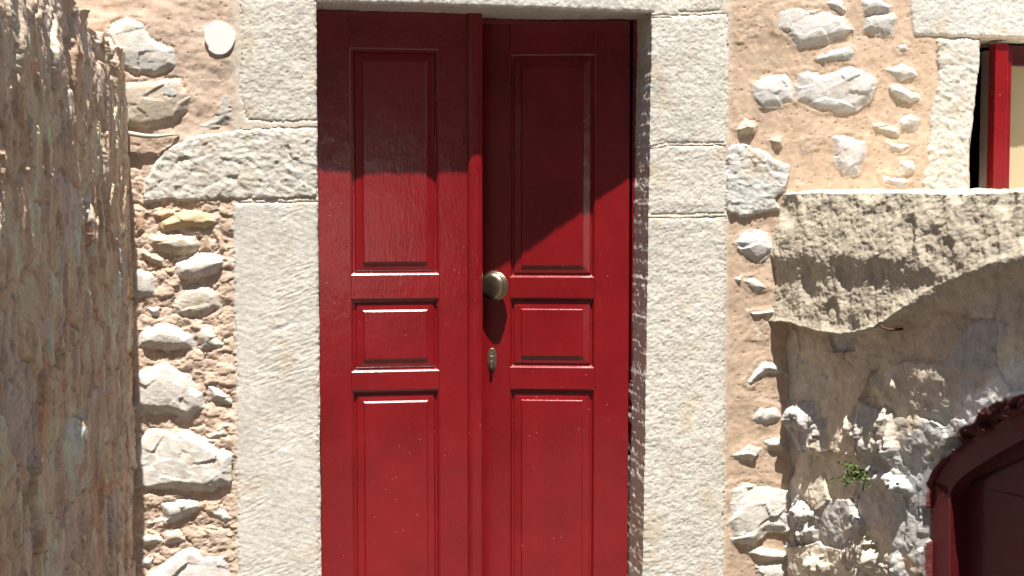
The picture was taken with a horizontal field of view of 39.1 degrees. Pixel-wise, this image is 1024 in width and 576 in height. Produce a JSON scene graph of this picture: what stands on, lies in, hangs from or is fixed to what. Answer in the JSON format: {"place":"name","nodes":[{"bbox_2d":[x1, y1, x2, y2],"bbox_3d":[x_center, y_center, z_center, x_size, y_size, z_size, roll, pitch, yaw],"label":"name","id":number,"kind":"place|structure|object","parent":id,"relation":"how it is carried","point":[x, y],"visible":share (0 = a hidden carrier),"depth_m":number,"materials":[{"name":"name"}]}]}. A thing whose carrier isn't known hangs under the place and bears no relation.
{"place":"outdoors","nodes":[
{"label":"outdoors","id":0,"kind":"place"},
{"bbox_2d":[74,0,1023,575],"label":"stone house","id":1,"kind":"structure","parent":0,"point":[454,286],"depth_m":5.42,"materials":[{"name":"stone"}]},
{"bbox_2d":[316,10,482,575],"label":"door leaf","id":2,"kind":"structure","parent":1,"relation":"in","point":[399,94],"depth_m":5.42,"materials":[{"name":"red paint"}]},
{"bbox_2d":[482,20,629,575],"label":"door leaf","id":3,"kind":"structure","parent":1,"relation":"in","point":[556,94],"depth_m":5.60,"materials":[{"name":"red paint"}]},
{"bbox_2d":[979,43,1023,188],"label":"window","id":4,"kind":"structure","parent":1,"relation":"in","point":[1001,155],"depth_m":5.63,"materials":[{"name":"red paint"}]},
{"label":"ground","id":5,"kind":"structure","parent":0,"visible":0},
{"bbox_2d":[0,0,137,575],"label":"garden wall","id":6,"kind":"structure","parent":5,"relation":"on","point":[68,464],"depth_m":3.39,"materials":[{"name":"stone"}]},
{"bbox_2d":[768,188,1023,575],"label":"landing block","id":7,"kind":"structure","parent":5,"relation":"on","point":[900,312],"depth_m":4.96,"materials":[{"name":"stone"}]},
{"bbox_2d":[830,460,871,492],"bbox_3d":[1.220,0.664,5.100,0.098,0.105,0.158,-3,5,-40],"label":"weed","id":8,"kind":"object","parent":7,"relation":"attached to","point":[857,474],"visible":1,"depth_m":5.09,"materials":[{"name":"green plant"}]},
{"bbox_2d":[931,412,1023,575],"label":"arched door","id":9,"kind":"structure","parent":7,"relation":"in","point":[977,511],"depth_m":4.83,"materials":[{"name":"red paint"}]}
]}

